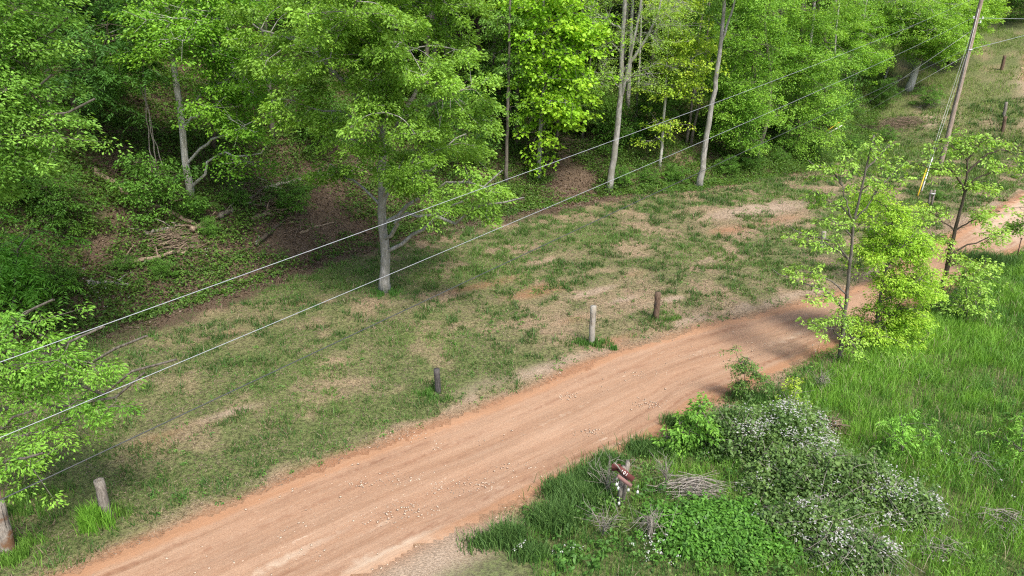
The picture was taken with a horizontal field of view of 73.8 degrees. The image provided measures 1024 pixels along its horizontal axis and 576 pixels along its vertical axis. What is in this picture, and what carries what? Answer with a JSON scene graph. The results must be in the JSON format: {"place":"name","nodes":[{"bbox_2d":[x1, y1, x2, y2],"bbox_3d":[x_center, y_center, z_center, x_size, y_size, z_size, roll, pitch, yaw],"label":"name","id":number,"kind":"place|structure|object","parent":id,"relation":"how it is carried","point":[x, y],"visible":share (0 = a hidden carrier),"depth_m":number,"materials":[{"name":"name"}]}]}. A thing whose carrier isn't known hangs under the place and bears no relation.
{"place":"outdoors","nodes":[
{"label":"outdoors","id":0,"kind":"place"},
{"bbox_2d":[361,523,527,575],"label":"path","id":1,"kind":"structure","parent":0,"point":[443,557],"depth_m":13.38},
{"bbox_2d":[0,0,897,363],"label":"hillside","id":2,"kind":"structure","parent":0,"point":[274,240],"depth_m":30.82,"materials":[{"name":"brown plant"}]},
{"bbox_2d":[0,128,70,212],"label":"bank shrub","id":3,"kind":"object","parent":2,"relation":"on","point":[28,182],"visible":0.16,"depth_m":24.08,"materials":[{"name":"green plant"}]},
{"bbox_2d":[0,251,73,310],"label":"bank shrub","id":4,"kind":"object","parent":2,"relation":"on","point":[50,282],"visible":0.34,"depth_m":22.58,"materials":[{"name":"green plant"}]},
{"bbox_2d":[0,210,93,321],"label":"sumac","id":5,"kind":"object","parent":2,"relation":"on","point":[9,256],"visible":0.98,"depth_m":21.31,"materials":[{"name":"green plant"}]},
{"bbox_2d":[31,256,85,294],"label":"bank shrub","id":6,"kind":"object","parent":2,"relation":"on","point":[68,278],"visible":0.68,"depth_m":23.54,"materials":[{"name":"green plant"}]},
{"bbox_2d":[14,164,113,241],"bbox_3d":[-16.539,-3.141,25.060,2.511,2.694,2.690,17,28,36],"label":"bank shrub","id":7,"kind":"object","parent":2,"relation":"on","point":[59,192],"visible":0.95,"depth_m":24.64,"materials":[{"name":"green plant"}]},
{"bbox_2d":[0,0,132,205],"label":"broadleaf tree","id":8,"kind":"object","parent":2,"relation":"on","point":[15,30],"visible":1,"depth_m":16.19,"materials":[{"name":"green plant"}]},
{"bbox_2d":[9,0,188,151],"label":"forest tree","id":9,"kind":"object","parent":2,"relation":"on","point":[89,70],"visible":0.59,"depth_m":25.57,"materials":[{"name":"green plant"}]},
{"bbox_2d":[75,54,150,103],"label":"forest shrub","id":10,"kind":"object","parent":2,"relation":"on","point":[139,92],"visible":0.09,"depth_m":30.96,"materials":[{"name":"green plant"}]},
{"bbox_2d":[103,250,138,275],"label":"bank shrub","id":11,"kind":"object","parent":2,"relation":"on","point":[121,264],"visible":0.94,"depth_m":25.36,"materials":[{"name":"green plant"}]},
{"bbox_2d":[90,167,205,229],"bbox_3d":[-14.683,-3.609,27.886,4.856,2.608,0.649,2,22,5],"label":"fallen log","id":12,"kind":"object","parent":2,"relation":"on","point":[180,217],"visible":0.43,"depth_m":27.73,"materials":[{"name":"brown wood"}]},
{"bbox_2d":[112,242,187,265],"bbox_3d":[-13.909,-1.391,26.261,2.644,0.681,0.808,-11,25,-26],"label":"fallen log","id":13,"kind":"object","parent":2,"relation":"on","point":[141,259],"visible":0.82,"depth_m":26.09,"materials":[{"name":"brown wood"}]},
{"bbox_2d":[103,147,209,225],"bbox_3d":[-14.063,-4.096,27.128,3.705,2.979,3.636,-4,22,-9],"label":"forest shrub","id":14,"kind":"object","parent":2,"relation":"on","point":[143,165],"visible":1,"depth_m":26.74,"materials":[{"name":"green plant"}]},
{"bbox_2d":[147,257,177,279],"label":"bank shrub","id":15,"kind":"object","parent":2,"relation":"on","point":[162,266],"visible":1,"depth_m":25.50,"materials":[{"name":"green plant"}]},
{"bbox_2d":[142,221,212,260],"bbox_3d":[-13.380,-1.865,26.907,1.915,1.233,2.296,18,28,38],"label":"brush pile","id":16,"kind":"object","parent":2,"relation":"on","point":[171,243],"visible":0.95,"depth_m":26.79,"materials":[{"name":"brown wood"}]},
{"bbox_2d":[172,190,218,223],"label":"bank shrub","id":17,"kind":"object","parent":2,"relation":"on","point":[194,210],"visible":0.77,"depth_m":27.91,"materials":[{"name":"green plant"}]},
{"bbox_2d":[90,0,319,195],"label":"forest tree","id":18,"kind":"object","parent":2,"relation":"on","point":[189,25],"visible":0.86,"depth_m":25.67,"materials":[{"name":"green plant"}]},
{"bbox_2d":[191,218,222,237],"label":"bank shrub","id":19,"kind":"object","parent":2,"relation":"on","point":[209,228],"visible":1,"depth_m":27.70,"materials":[{"name":"green plant"}]},
{"bbox_2d":[207,181,254,210],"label":"bank shrub","id":20,"kind":"object","parent":2,"relation":"on","point":[233,199],"visible":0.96,"depth_m":29.12,"materials":[{"name":"green plant"}]},
{"bbox_2d":[215,178,340,248],"bbox_3d":[-10.685,-3.435,30.618,5.956,3.181,3.362,0,22,0],"label":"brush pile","id":21,"kind":"object","parent":2,"relation":"on","point":[257,197],"visible":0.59,"depth_m":30.24,"materials":[{"name":"brown wood"}]},
{"bbox_2d":[251,173,317,215],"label":"forest shrub","id":22,"kind":"object","parent":2,"relation":"on","point":[299,205],"visible":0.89,"depth_m":30.39,"materials":[{"name":"green plant"}]},
{"bbox_2d":[258,0,321,53],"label":"forest shrub","id":23,"kind":"object","parent":2,"relation":"on","point":[276,27],"visible":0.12,"depth_m":40.28,"materials":[{"name":"green plant"}]},
{"bbox_2d":[287,77,362,154],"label":"forest shrub","id":24,"kind":"object","parent":2,"relation":"on","point":[339,103],"visible":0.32,"depth_m":33.34,"materials":[{"name":"green plant"}]},
{"bbox_2d":[0,0,900,356],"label":"undergrowth","id":25,"kind":"object","parent":2,"relation":"on","point":[116,120],"visible":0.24,"depth_m":32.62,"materials":[{"name":"green plant"}]},
{"bbox_2d":[408,73,526,179],"bbox_3d":[-2.528,-8.807,37.310,6.427,5.762,6.000,-15,26,-33],"label":"forest shrub","id":26,"kind":"object","parent":2,"relation":"on","point":[438,106],"visible":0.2,"depth_m":36.39,"materials":[{"name":"green plant"}]},
{"bbox_2d":[458,0,530,183],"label":"forest tree","id":27,"kind":"object","parent":2,"relation":"on","point":[500,16],"visible":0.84,"depth_m":36.68,"materials":[{"name":"green plant"}]},
{"bbox_2d":[465,48,536,130],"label":"forest shrub","id":28,"kind":"object","parent":2,"relation":"on","point":[492,95],"visible":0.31,"depth_m":40.94,"materials":[{"name":"green plant"}]},
{"bbox_2d":[462,0,547,146],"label":"forest tree","id":29,"kind":"object","parent":2,"relation":"on","point":[516,109],"visible":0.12,"depth_m":40.34,"materials":[{"name":"green plant"}]},
{"bbox_2d":[62,235,1022,575],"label":"wildflowers","id":30,"kind":"object","parent":2,"relation":"on","point":[648,535],"visible":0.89,"depth_m":13.53,"materials":[{"name":"white plant"}]},
{"bbox_2d":[487,0,630,178],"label":"maple tree","id":31,"kind":"object","parent":2,"relation":"on","point":[575,32],"visible":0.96,"depth_m":36.90,"materials":[{"name":"green plant"}]},
{"bbox_2d":[550,0,632,139],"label":"forest tree","id":32,"kind":"object","parent":2,"relation":"on","point":[606,104],"visible":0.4,"depth_m":42.81,"materials":[{"name":"green plant"}]},
{"bbox_2d":[562,0,622,46],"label":"forest shrub","id":33,"kind":"object","parent":2,"relation":"on","point":[605,8],"visible":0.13,"depth_m":53.94,"materials":[{"name":"green plant"}]},
{"bbox_2d":[606,164,635,186],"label":"bank shrub","id":34,"kind":"object","parent":2,"relation":"on","point":[621,174],"visible":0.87,"depth_m":40.75,"materials":[{"name":"green plant"}]},
{"bbox_2d":[591,105,651,153],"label":"forest shrub","id":35,"kind":"object","parent":2,"relation":"on","point":[624,130],"visible":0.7,"depth_m":43.61,"materials":[{"name":"green plant"}]},
{"bbox_2d":[625,0,633,110],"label":"forest tree","id":36,"kind":"object","parent":2,"relation":"on","point":[628,85],"visible":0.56,"depth_m":46.71,"materials":[{"name":"grey plant"}]},
{"bbox_2d":[558,0,710,192],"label":"forest tree","id":37,"kind":"object","parent":2,"relation":"on","point":[623,70],"visible":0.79,"depth_m":37.32,"materials":[{"name":"green plant"}]},
{"bbox_2d":[627,32,664,74],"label":"forest shrub","id":38,"kind":"object","parent":2,"relation":"on","point":[645,54],"visible":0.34,"depth_m":52.62,"materials":[{"name":"green plant"}]},
{"bbox_2d":[635,163,665,186],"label":"bank shrub","id":39,"kind":"object","parent":2,"relation":"on","point":[646,173],"visible":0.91,"depth_m":41.64,"materials":[{"name":"green plant"}]},
{"bbox_2d":[623,74,687,135],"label":"forest shrub","id":40,"kind":"object","parent":2,"relation":"on","point":[645,103],"visible":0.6,"depth_m":45.24,"materials":[{"name":"green plant"}]},
{"bbox_2d":[661,162,690,184],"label":"bank shrub","id":41,"kind":"object","parent":2,"relation":"on","point":[674,174],"visible":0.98,"depth_m":42.03,"materials":[{"name":"green plant"}]},
{"bbox_2d":[627,0,729,169],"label":"forest tree","id":42,"kind":"object","parent":2,"relation":"on","point":[677,61],"visible":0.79,"depth_m":40.62,"materials":[{"name":"green plant"}]},
{"bbox_2d":[654,0,743,145],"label":"forest tree","id":43,"kind":"object","parent":2,"relation":"on","point":[689,121],"visible":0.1,"depth_m":45.36,"materials":[{"name":"green plant"}]},
{"bbox_2d":[686,0,732,146],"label":"forest tree","id":44,"kind":"object","parent":2,"relation":"on","point":[695,120],"visible":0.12,"depth_m":45.33,"materials":[{"name":"green plant"}]},
{"bbox_2d":[689,44,751,97],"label":"forest shrub","id":45,"kind":"object","parent":2,"relation":"on","point":[711,72],"visible":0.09,"depth_m":51.09,"materials":[{"name":"green plant"}]},
{"bbox_2d":[714,154,740,176],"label":"bank shrub","id":46,"kind":"object","parent":2,"relation":"on","point":[731,165],"visible":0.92,"depth_m":44.08,"materials":[{"name":"green plant"}]},
{"bbox_2d":[696,87,759,148],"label":"forest shrub","id":47,"kind":"object","parent":2,"relation":"on","point":[714,117],"visible":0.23,"depth_m":46.53,"materials":[{"name":"green plant"}]},
{"bbox_2d":[734,139,767,170],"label":"bank shrub","id":48,"kind":"object","parent":2,"relation":"on","point":[747,160],"visible":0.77,"depth_m":44.78,"materials":[{"name":"green plant"}]},
{"bbox_2d":[695,0,829,163],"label":"forest tree","id":49,"kind":"object","parent":2,"relation":"on","point":[750,104],"visible":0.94,"depth_m":43.16,"materials":[{"name":"green plant"}]},
{"bbox_2d":[743,0,883,162],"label":"forest tree","id":50,"kind":"object","parent":2,"relation":"on","point":[815,75],"visible":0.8,"depth_m":45.81,"materials":[{"name":"green plant"}]},
{"bbox_2d":[811,91,853,130],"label":"forest shrub","id":51,"kind":"object","parent":2,"relation":"on","point":[834,116],"visible":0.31,"depth_m":54.32,"materials":[{"name":"green plant"}]},
{"bbox_2d":[809,44,871,106],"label":"forest shrub","id":52,"kind":"object","parent":2,"relation":"on","point":[847,80],"visible":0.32,"depth_m":57.54,"materials":[{"name":"green plant"}]},
{"bbox_2d":[806,0,902,90],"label":"forest tree","id":53,"kind":"object","parent":2,"relation":"on","point":[857,35],"visible":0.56,"depth_m":60.28,"materials":[{"name":"green plant"}]},
{"bbox_2d":[0,1,1023,575],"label":"ground","id":54,"kind":"structure","parent":0,"point":[738,305],"depth_m":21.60,"materials":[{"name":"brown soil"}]},
{"bbox_2d":[0,498,16,554],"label":"wooden post","id":55,"kind":"object","parent":54,"relation":"on","point":[7,541],"visible":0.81,"depth_m":13.37,"materials":[{"name":"brown wood"}]},
{"bbox_2d":[0,299,176,509],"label":"broadleaf tree","id":56,"kind":"object","parent":54,"relation":"on","point":[32,371],"visible":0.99,"depth_m":12.64,"materials":[{"name":"green plant"}]},
{"bbox_2d":[93,477,111,516],"bbox_3d":[-8.645,4.536,14.451,0.237,1.147,0.216,0,22,0],"label":"wooden post","id":57,"kind":"object","parent":54,"relation":"on","point":[101,493],"visible":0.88,"depth_m":14.31,"materials":[{"name":"grey wood"}]},
{"bbox_2d":[0,287,688,569],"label":"grass tufts","id":58,"kind":"object","parent":54,"relation":"on","point":[92,517],"visible":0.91,"depth_m":14.55,"materials":[{"name":"green plant"}]},
{"bbox_2d":[213,0,524,293],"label":"broadleaf tree","id":59,"kind":"object","parent":54,"relation":"on","point":[348,29],"visible":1,"depth_m":22.42,"materials":[{"name":"green plant"}]},
{"bbox_2d":[0,147,1022,534],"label":"field weeds","id":60,"kind":"object","parent":54,"relation":"on","point":[480,317],"visible":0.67,"depth_m":24.48,"materials":[{"name":"green plant"}]},
{"bbox_2d":[0,123,1023,575],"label":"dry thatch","id":61,"kind":"object","parent":54,"relation":"on","point":[452,315],"visible":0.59,"depth_m":24.92,"materials":[{"name":"beige plant"}]},
{"bbox_2d":[589,305,595,343],"bbox_3d":[2.598,1.283,22.069,0.209,1.540,0.214,0,22,0],"label":"wooden post","id":62,"kind":"object","parent":54,"relation":"on","point":[592,323],"visible":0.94,"depth_m":21.93,"materials":[{"name":"white wood"}]},
{"bbox_2d":[576,486,624,537],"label":"dead shrub","id":63,"kind":"object","parent":54,"relation":"on","point":[603,521],"visible":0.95,"depth_m":13.83,"materials":[{"name":"grey plant"}]},
{"bbox_2d":[587,447,637,491],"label":"dead shrub","id":64,"kind":"object","parent":54,"relation":"on","point":[607,481],"visible":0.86,"depth_m":15.12,"materials":[{"name":"grey plant"}]},
{"bbox_2d":[611,460,638,506],"bbox_3d":[2.409,4.306,14.662,0.600,1.410,0.292,0,22,0],"label":"sign post","id":65,"kind":"object","parent":54,"relation":"on","point":[624,477],"visible":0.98,"depth_m":14.49,"materials":[{"name":"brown wood"}]},
{"bbox_2d":[624,492,679,543],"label":"dead shrub","id":66,"kind":"object","parent":54,"relation":"on","point":[650,522],"visible":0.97,"depth_m":13.83,"materials":[{"name":"grey wood"}]},
{"bbox_2d":[650,391,725,461],"bbox_3d":[4.445,3.404,16.654,2.122,1.518,1.554,0,22,0],"label":"sapling","id":67,"kind":"object","parent":54,"relation":"on","point":[691,436],"visible":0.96,"depth_m":16.43,"materials":[{"name":"green plant"}]},
{"bbox_2d":[644,470,736,499],"bbox_3d":[4.048,4.484,15.237,2.215,0.676,0.973,0,22,0],"label":"brush pile","id":68,"kind":"object","parent":54,"relation":"on","point":[695,486],"visible":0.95,"depth_m":15.14,"materials":[{"name":"grey wood"}]},
{"bbox_2d":[682,0,747,186],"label":"forest tree","id":69,"kind":"object","parent":54,"relation":"on","point":[700,176],"visible":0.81,"depth_m":39.62,"materials":[{"name":"grey plant"}]},
{"bbox_2d":[455,246,1023,570],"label":"coarse grass","id":70,"kind":"structure","parent":54,"relation":"on","point":[572,487],"depth_m":14.81,"materials":[{"name":"green plant"}]},
{"bbox_2d":[700,389,778,468],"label":"bramble","id":71,"kind":"object","parent":54,"relation":"on","point":[725,418],"visible":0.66,"depth_m":16.25,"materials":[{"name":"green plant"}]},
{"bbox_2d":[719,345,775,395],"bbox_3d":[6.454,2.377,18.693,1.689,1.857,0.931,0,22,0],"label":"sapling","id":72,"kind":"object","parent":54,"relation":"on","point":[738,385],"visible":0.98,"depth_m":18.56,"materials":[{"name":"green plant"}]},
{"bbox_2d":[489,247,1023,575],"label":"tall grass","id":73,"kind":"structure","parent":54,"relation":"on","point":[969,330],"depth_m":17.49,"materials":[{"name":"green plant"}]},
{"bbox_2d":[519,249,1023,575],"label":"leafy weeds","id":74,"kind":"object","parent":54,"relation":"on","point":[716,534],"visible":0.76,"depth_m":13.89,"materials":[{"name":"green plant"}]},
{"bbox_2d":[718,390,844,474],"bbox_3d":[6.446,3.373,16.377,3.181,1.806,2.474,0,22,0],"label":"bramble","id":75,"kind":"object","parent":54,"relation":"on","point":[785,422],"visible":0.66,"depth_m":16.12,"materials":[{"name":"green plant"}]},
{"bbox_2d":[775,377,812,408],"bbox_3d":[7.551,2.900,18.163,0.806,1.336,0.871,-10,24,-23],"label":"sapling","id":76,"kind":"object","parent":54,"relation":"on","point":[794,387],"visible":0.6,"depth_m":18.14,"materials":[{"name":"green plant"}]},
{"bbox_2d":[732,428,868,503],"bbox_3d":[6.534,3.958,15.308,3.486,1.358,2.162,0,22,0],"label":"bramble","id":77,"kind":"object","parent":54,"relation":"on","point":[791,479],"visible":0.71,"depth_m":15.13,"materials":[{"name":"green plant"}]},
{"bbox_2d":[740,474,890,558],"bbox_3d":[6.188,4.620,14.159,2.953,1.176,1.890,3,22,8],"label":"bramble","id":78,"kind":"object","parent":54,"relation":"on","point":[800,511],"visible":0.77,"depth_m":13.89,"materials":[{"name":"green plant"}]},
{"bbox_2d":[825,413,851,440],"bbox_3d":[8.115,3.539,17.258,1.063,0.605,0.954,17,28,36],"label":"brush pile","id":79,"kind":"object","parent":54,"relation":"on","point":[837,422],"visible":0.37,"depth_m":17.24,"materials":[{"name":"brown wood"}]},
{"bbox_2d":[774,132,917,378],"bbox_3d":[9.900,-0.832,19.799,4.569,7.215,2.273,0,22,0],"label":"sapling","id":80,"kind":"object","parent":54,"relation":"on","point":[844,320],"visible":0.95,"depth_m":19.56,"materials":[{"name":"green plant"}]},
{"bbox_2d":[788,500,924,575],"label":"bramble","id":81,"kind":"object","parent":54,"relation":"on","point":[867,548],"visible":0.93,"depth_m":13.18,"materials":[{"name":"green plant"}]},
{"bbox_2d":[790,439,930,505],"bbox_3d":[7.667,4.162,15.135,2.971,1.547,1.766,0,22,0],"label":"bramble","id":82,"kind":"object","parent":54,"relation":"on","point":[866,469],"visible":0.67,"depth_m":14.85,"materials":[{"name":"green plant"}]},
{"bbox_2d":[843,0,923,85],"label":"forest tree","id":83,"kind":"object","parent":54,"relation":"on","point":[883,14],"visible":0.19,"depth_m":62.80,"materials":[{"name":"green plant"}]},
{"bbox_2d":[865,75,904,107],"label":"bank shrub","id":84,"kind":"object","parent":54,"relation":"on","point":[881,93],"visible":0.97,"depth_m":62.00,"materials":[{"name":"green plant"}]},
{"bbox_2d":[751,0,1023,177],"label":"hill grass","id":85,"kind":"structure","parent":54,"relation":"on","point":[975,82],"depth_m":61.17,"materials":[{"name":"green plant"}]},
{"bbox_2d":[872,124,902,141],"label":"bank shrub","id":86,"kind":"object","parent":54,"relation":"on","point":[883,133],"visible":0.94,"depth_m":55.88,"materials":[{"name":"green plant"}]},
{"bbox_2d":[831,180,963,362],"bbox_3d":[11.764,-0.368,21.198,3.836,5.858,2.802,5,23,12],"label":"leafy sapling","id":87,"kind":"object","parent":54,"relation":"on","point":[880,248],"visible":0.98,"depth_m":20.86,"materials":[{"name":"green plant"}]},
{"bbox_2d":[835,467,961,539],"bbox_3d":[8.288,4.412,14.571,2.498,1.285,1.987,-15,26,-32],"label":"bramble","id":88,"kind":"object","parent":54,"relation":"on","point":[913,498],"visible":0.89,"depth_m":14.22,"materials":[{"name":"green plant"}]},
{"bbox_2d":[872,409,941,464],"bbox_3d":[9.449,3.555,16.157,1.542,1.652,1.210,0,22,0],"label":"sumac","id":89,"kind":"object","parent":54,"relation":"on","point":[903,431],"visible":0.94,"depth_m":16.09,"materials":[{"name":"green plant"}]},
{"bbox_2d":[871,113,945,132],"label":"brush pile","id":90,"kind":"object","parent":54,"relation":"on","point":[905,119],"visible":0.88,"depth_m":58.81,"materials":[{"name":"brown wood"}]},
{"bbox_2d":[908,84,947,107],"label":"bank shrub","id":91,"kind":"object","parent":54,"relation":"on","point":[934,99],"visible":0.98,"depth_m":60.70,"materials":[{"name":"green plant"}]},
{"bbox_2d":[870,0,1004,91],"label":"forest tree","id":92,"kind":"object","parent":54,"relation":"on","point":[922,41],"visible":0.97,"depth_m":60.80,"materials":[{"name":"green plant"}]},
{"bbox_2d":[898,526,978,565],"bbox_3d":[8.594,5.076,13.707,1.391,0.376,1.350,17,27,35],"label":"brush pile","id":93,"kind":"object","parent":54,"relation":"on","point":[942,545],"visible":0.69,"depth_m":13.46,"materials":[{"name":"grey wood"}]},
{"bbox_2d":[939,0,983,166],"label":"utility pole","id":94,"kind":"object","parent":54,"relation":"on","point":[961,79],"visible":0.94,"depth_m":44.04,"materials":[{"name":"grey wood"}]},
{"bbox_2d":[0,25,957,437],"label":"overhead wire","id":95,"kind":"object","parent":94,"relation":"attached to","point":[358,287],"visible":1,"depth_m":8.75,"materials":[{"name":"metal"}]},
{"bbox_2d":[0,52,959,500],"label":"overhead wire","id":96,"kind":"object","parent":94,"relation":"attached to","point":[374,324],"visible":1,"depth_m":12.45,"materials":[{"name":"grey metal"}]},
{"bbox_2d":[1,1,966,361],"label":"overhead wire","id":97,"kind":"object","parent":94,"relation":"attached to","point":[351,235],"visible":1,"depth_m":7.55,"materials":[{"name":"metal"}]},
{"bbox_2d":[918,257,1009,320],"bbox_3d":[15.317,0.201,23.340,2.750,2.503,2.160,0,22,0],"label":"sapling","id":98,"kind":"object","parent":54,"relation":"on","point":[965,279],"visible":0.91,"depth_m":23.17,"materials":[{"name":"green plant"}]},
{"bbox_2d":[910,127,1023,291],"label":"sapling","id":99,"kind":"object","parent":54,"relation":"on","point":[983,217],"visible":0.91,"depth_m":24.03,"materials":[{"name":"green plant"}]},
{"bbox_2d":[929,0,1012,65],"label":"forest tree","id":100,"kind":"object","parent":54,"relation":"on","point":[998,9],"visible":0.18,"depth_m":64.93,"materials":[{"name":"green plant"}]},
{"bbox_2d":[947,500,1023,542],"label":"brush pile","id":101,"kind":"object","parent":54,"relation":"on","point":[1011,517],"visible":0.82,"depth_m":14.25,"materials":[{"name":"grey wood"}]},
{"bbox_2d":[976,413,1023,468],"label":"sumac","id":102,"kind":"object","parent":54,"relation":"on","point":[1013,437],"visible":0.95,"depth_m":16.32,"materials":[{"name":"green plant"}]},
{"bbox_2d":[999,196,1023,236],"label":"sapling","id":103,"kind":"object","parent":54,"relation":"on","point":[1017,226],"visible":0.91,"depth_m":26.90,"materials":[{"name":"green plant"}]},
{"bbox_2d":[1000,0,1023,21],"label":"bank shrub","id":104,"kind":"object","parent":54,"relation":"on","point":[1020,10],"visible":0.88,"depth_m":73.56,"materials":[{"name":"green plant"}]},
{"bbox_2d":[64,67,1023,575],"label":"road","id":105,"kind":"structure","parent":0,"point":[544,425],"depth_m":16.44,"materials":[{"name":"brown soil"}]},
{"bbox_2d":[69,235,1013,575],"bbox_3d":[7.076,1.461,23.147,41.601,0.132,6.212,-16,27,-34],"label":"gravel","id":106,"kind":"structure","parent":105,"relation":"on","point":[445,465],"depth_m":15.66,"materials":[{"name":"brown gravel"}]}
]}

